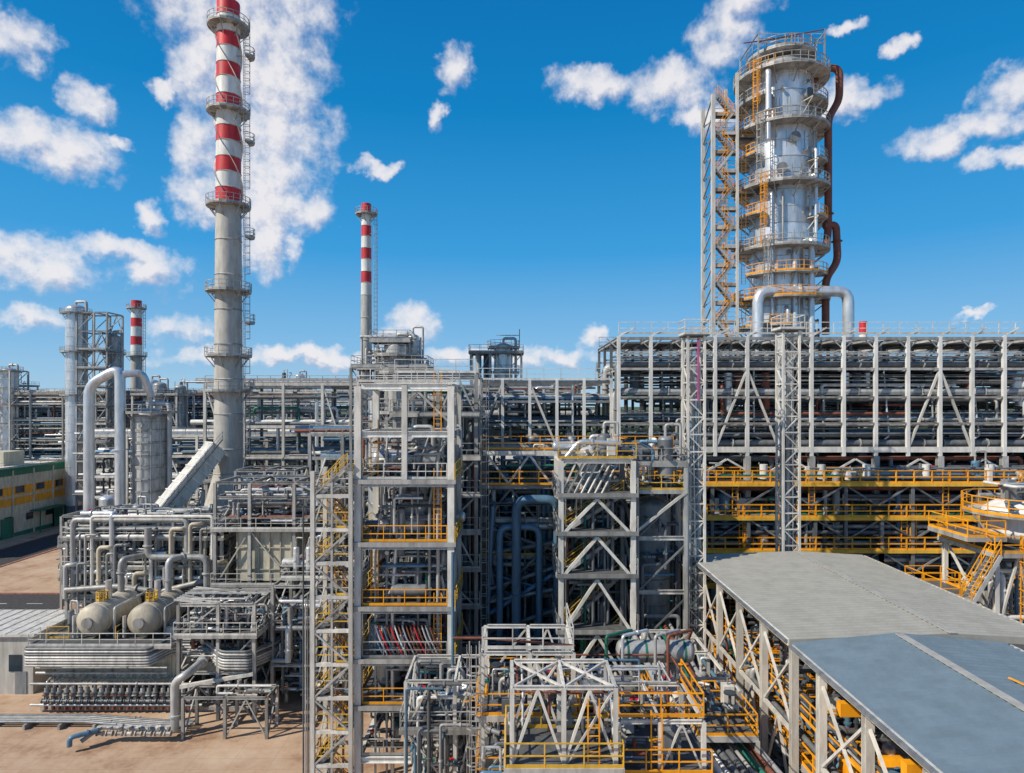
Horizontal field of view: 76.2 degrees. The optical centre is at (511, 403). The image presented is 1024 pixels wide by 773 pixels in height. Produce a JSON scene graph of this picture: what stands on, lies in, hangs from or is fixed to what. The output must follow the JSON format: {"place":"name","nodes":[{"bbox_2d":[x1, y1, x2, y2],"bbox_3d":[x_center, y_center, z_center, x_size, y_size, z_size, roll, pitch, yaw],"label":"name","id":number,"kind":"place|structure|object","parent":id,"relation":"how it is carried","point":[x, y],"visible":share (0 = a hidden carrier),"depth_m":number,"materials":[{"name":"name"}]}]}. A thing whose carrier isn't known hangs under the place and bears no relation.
{"place":"outdoors","nodes":[
{"label":"outdoors","id":0,"kind":"place"},
{"bbox_2d":[0,450,66,539],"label":"workshop building","id":1,"kind":"structure","parent":0,"point":[32,496],"depth_m":142.51,"materials":[{"name":"metal"}]},
{"bbox_2d":[0,531,72,609],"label":"road","id":2,"kind":"structure","parent":0,"point":[15,553],"depth_m":96.02,"materials":[{"name":"grey asphalt"}]},
{"bbox_2d":[0,609,80,693],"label":"service building","id":3,"kind":"structure","parent":0,"point":[16,628],"depth_m":63.00,"materials":[{"name":"metal"}]},
{"bbox_2d":[302,369,465,772],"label":"platform tower","id":4,"kind":"structure","parent":0,"point":[413,464],"depth_m":45.45,"materials":[{"name":"metal"}]},
{"bbox_2d":[0,407,1020,772],"bbox_3d":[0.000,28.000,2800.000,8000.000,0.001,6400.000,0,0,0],"label":"ground","id":5,"kind":"structure","parent":0,"point":[204,745],"depth_m":54.15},
{"bbox_2d":[0,363,28,449],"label":"process column","id":6,"kind":"structure","parent":5,"relation":"on","point":[9,381],"depth_m":159.45,"materials":[{"name":"metal"}]},
{"bbox_2d":[19,375,39,431],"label":"process unit","id":7,"kind":"object","parent":5,"relation":"on","point":[24,386],"visible":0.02,"depth_m":187.05,"materials":[{"name":"metal"}]},
{"bbox_2d":[19,425,60,442],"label":"process unit","id":8,"kind":"object","parent":5,"relation":"on","point":[42,434],"visible":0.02,"depth_m":168.70,"materials":[{"name":"metal"}]},
{"bbox_2d":[32,405,98,485],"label":"process unit","id":9,"kind":"object","parent":5,"relation":"on","point":[47,414],"depth_m":192.56,"materials":[{"name":"metal"}]},
{"bbox_2d":[33,414,104,485],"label":"process unit","id":10,"kind":"object","parent":5,"relation":"on","point":[97,463],"depth_m":177.91,"materials":[{"name":"metal"}]},
{"bbox_2d":[59,300,125,514],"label":"process column","id":11,"kind":"structure","parent":5,"relation":"on","point":[78,351],"depth_m":150.12,"materials":[{"name":"metal"}]},
{"bbox_2d":[99,488,113,510],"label":"tank","id":12,"kind":"object","parent":5,"relation":"on","point":[107,499],"visible":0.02,"depth_m":104.08,"materials":[{"name":"metal"}]},
{"bbox_2d":[57,367,183,609],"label":"clad vessel with duct","id":13,"kind":"object","parent":5,"relation":"on","point":[151,455],"visible":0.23,"depth_m":90.14,"materials":[{"name":"metal"}]},
{"bbox_2d":[96,462,174,502],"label":"process unit","id":14,"kind":"object","parent":5,"relation":"on","point":[100,480],"visible":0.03,"depth_m":119.89,"materials":[{"name":"metal"}]},
{"bbox_2d":[125,300,146,414],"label":"striped chimney","id":15,"kind":"object","parent":5,"relation":"on","point":[137,356],"visible":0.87,"depth_m":178.87,"materials":[{"name":"metal"}]},
{"bbox_2d":[61,495,235,625],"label":"pipe manifold","id":16,"kind":"object","parent":5,"relation":"on","point":[104,542],"visible":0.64,"depth_m":67.08,"materials":[{"name":"metal"}]},
{"bbox_2d":[0,550,298,747],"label":"process skid","id":17,"kind":"object","parent":5,"relation":"on","point":[122,648],"visible":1,"depth_m":58.91,"materials":[{"name":"metal"}]},
{"bbox_2d":[130,375,195,499],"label":"process unit","id":18,"kind":"object","parent":5,"relation":"on","point":[178,396],"visible":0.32,"depth_m":150.38,"materials":[{"name":"metal"}]},
{"bbox_2d":[11,388,353,506],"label":"pipe rack","id":19,"kind":"object","parent":5,"relation":"on","point":[53,400],"visible":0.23,"depth_m":160.56,"materials":[{"name":"metal"}]},
{"bbox_2d":[155,431,226,507],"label":"flue duct","id":20,"kind":"object","parent":5,"relation":"on","point":[186,483],"visible":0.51,"depth_m":79.18,"materials":[{"name":"metal"}]},
{"bbox_2d":[56,526,372,678],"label":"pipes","id":21,"kind":"object","parent":5,"relation":"on","point":[58,578],"depth_m":93.62,"materials":[{"name":"metal"}]},
{"bbox_2d":[182,455,248,507],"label":"process unit","id":22,"kind":"object","parent":5,"relation":"on","point":[207,481],"visible":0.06,"depth_m":92.11,"materials":[{"name":"metal"}]},
{"bbox_2d":[72,428,367,535],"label":"pipe rack","id":23,"kind":"object","parent":5,"relation":"on","point":[185,436],"visible":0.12,"depth_m":112.73,"materials":[{"name":"metal"}]},
{"bbox_2d":[204,0,254,505],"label":"striped chimney","id":24,"kind":"object","parent":5,"relation":"on","point":[227,111],"visible":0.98,"depth_m":83.67,"materials":[{"name":"metal"}]},
{"bbox_2d":[228,466,309,596],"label":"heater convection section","id":25,"kind":"object","parent":5,"relation":"on","point":[279,470],"visible":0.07,"depth_m":79.93,"materials":[{"name":"metal"}]},
{"bbox_2d":[246,414,311,464],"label":"process unit","id":26,"kind":"object","parent":5,"relation":"on","point":[270,443],"visible":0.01,"depth_m":135.43,"materials":[{"name":"metal"}]},
{"bbox_2d":[182,375,383,535],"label":"pipe rack","id":27,"kind":"object","parent":5,"relation":"on","point":[335,384],"visible":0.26,"depth_m":100.30,"materials":[{"name":"metal"}]},
{"bbox_2d":[210,475,368,708],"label":"heater unit","id":28,"kind":"object","parent":5,"relation":"on","point":[268,552],"visible":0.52,"depth_m":65.85,"materials":[{"name":"metal"}]},
{"bbox_2d":[277,369,316,464],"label":"process unit","id":29,"kind":"object","parent":5,"relation":"on","point":[283,373],"visible":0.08,"depth_m":195.99,"materials":[{"name":"metal"}]},
{"bbox_2d":[289,424,367,562],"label":"pipe rack","id":30,"kind":"object","parent":5,"relation":"on","point":[332,432],"visible":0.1,"depth_m":84.18,"materials":[{"name":"metal"}]},
{"bbox_2d":[355,202,377,410],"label":"striped chimney","id":31,"kind":"object","parent":5,"relation":"on","point":[365,213],"visible":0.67,"depth_m":129.11,"materials":[{"name":"metal"}]},
{"bbox_2d":[349,326,433,615],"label":"process column","id":32,"kind":"structure","parent":5,"relation":"on","point":[403,345],"depth_m":73.69,"materials":[{"name":"metal"}]},
{"bbox_2d":[390,359,488,749],"bbox_3d":[-5.878,12.213,57.497,8.008,31.681,9.746,0,0,0],"label":"process unit","id":33,"kind":"object","parent":5,"relation":"on","point":[420,408],"visible":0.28,"depth_m":53.14,"materials":[{"name":"metal"}]},
{"bbox_2d":[468,329,523,428],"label":"process column","id":34,"kind":"structure","parent":5,"relation":"on","point":[503,353],"depth_m":103.64,"materials":[{"name":"metal"}]},
{"bbox_2d":[489,456,522,496],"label":"compressor building","id":35,"kind":"structure","parent":5,"relation":"on","point":[507,457],"depth_m":86.00,"materials":[{"name":"metal"}]},
{"bbox_2d":[455,381,595,435],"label":"pipe rack","id":36,"kind":"object","parent":5,"relation":"on","point":[470,387],"visible":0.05,"depth_m":96.17,"materials":[{"name":"metal"}]},
{"bbox_2d":[464,368,612,465],"bbox_3d":[1.850,12.286,66.975,15.700,31.428,9.449,0,0,0],"label":"pipe rack","id":37,"kind":"object","parent":5,"relation":"on","point":[527,417],"visible":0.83,"depth_m":63.30,"materials":[{"name":"metal"}]},
{"bbox_2d":[479,436,681,672],"bbox_3d":[6.348,15.364,57.010,18.248,25.400,14.720,0,0,0],"label":"process unit","id":38,"kind":"object","parent":5,"relation":"on","point":[525,586],"visible":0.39,"depth_m":53.86,"materials":[{"name":"metal"}]},
{"bbox_2d":[399,552,782,772],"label":"process skid","id":39,"kind":"object","parent":5,"relation":"on","point":[693,723],"visible":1,"depth_m":32.99,"materials":[{"name":"metal"}]},
{"bbox_2d":[488,637,721,767],"bbox_3d":[5.838,23.187,47.623,15.813,11.826,13.321,0,0,0],"label":"process skid","id":40,"kind":"object","parent":5,"relation":"on","point":[615,673],"visible":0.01,"depth_m":45.20,"materials":[{"name":"metal"}]},
{"bbox_2d":[552,421,687,712],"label":"braced steel tower","id":41,"kind":"structure","parent":5,"relation":"on","point":[596,525],"depth_m":48.72,"materials":[{"name":"metal"}]},
{"bbox_2d":[678,319,709,667],"bbox_3d":[13.825,10.845,49.625,1.906,34.345,1.906,0,0,0],"label":"lattice mast","id":42,"kind":"object","parent":5,"relation":"on","point":[692,416],"visible":0.58,"depth_m":49.28,"materials":[{"name":"metal"}]},
{"bbox_2d":[500,322,1023,706],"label":"pipe rack","id":43,"kind":"object","parent":5,"relation":"on","point":[879,490],"visible":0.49,"depth_m":60.09,"materials":[{"name":"metal"}]},
{"bbox_2d":[701,29,853,453],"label":"distillation column","id":44,"kind":"structure","parent":5,"relation":"on","point":[782,106],"depth_m":75.04,"materials":[{"name":"metal"}]},
{"bbox_2d":[706,589,922,772],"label":"compressor set","id":45,"kind":"object","parent":5,"relation":"on","point":[895,756],"visible":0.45,"depth_m":35.74,"materials":[{"name":"metal"}]},
{"bbox_2d":[693,551,1023,772],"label":"equipment shelter","id":46,"kind":"object","parent":5,"relation":"on","point":[787,597],"visible":0.79,"depth_m":38.78,"materials":[{"name":"metal"}]},
{"bbox_2d":[858,321,867,427],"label":"striped chimney","id":47,"kind":"object","parent":5,"relation":"on","point":[862,327],"visible":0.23,"depth_m":238.89,"materials":[{"name":"metal"}]},
{"bbox_2d":[788,633,1023,772],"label":"equipment shelter","id":48,"kind":"object","parent":5,"relation":"on","point":[932,704],"visible":1,"depth_m":26.76,"materials":[{"name":"metal"}]},
{"bbox_2d":[0,0,1023,406],"label":"sky","id":49,"kind":"structure","parent":0,"point":[533,167],"materials":[{"name":"blue"}]},
{"bbox_2d":[905,473,1023,622],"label":"storage tank platform","id":50,"kind":"structure","parent":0,"point":[996,538],"depth_m":43.87,"materials":[{"name":"metal"}]}
]}

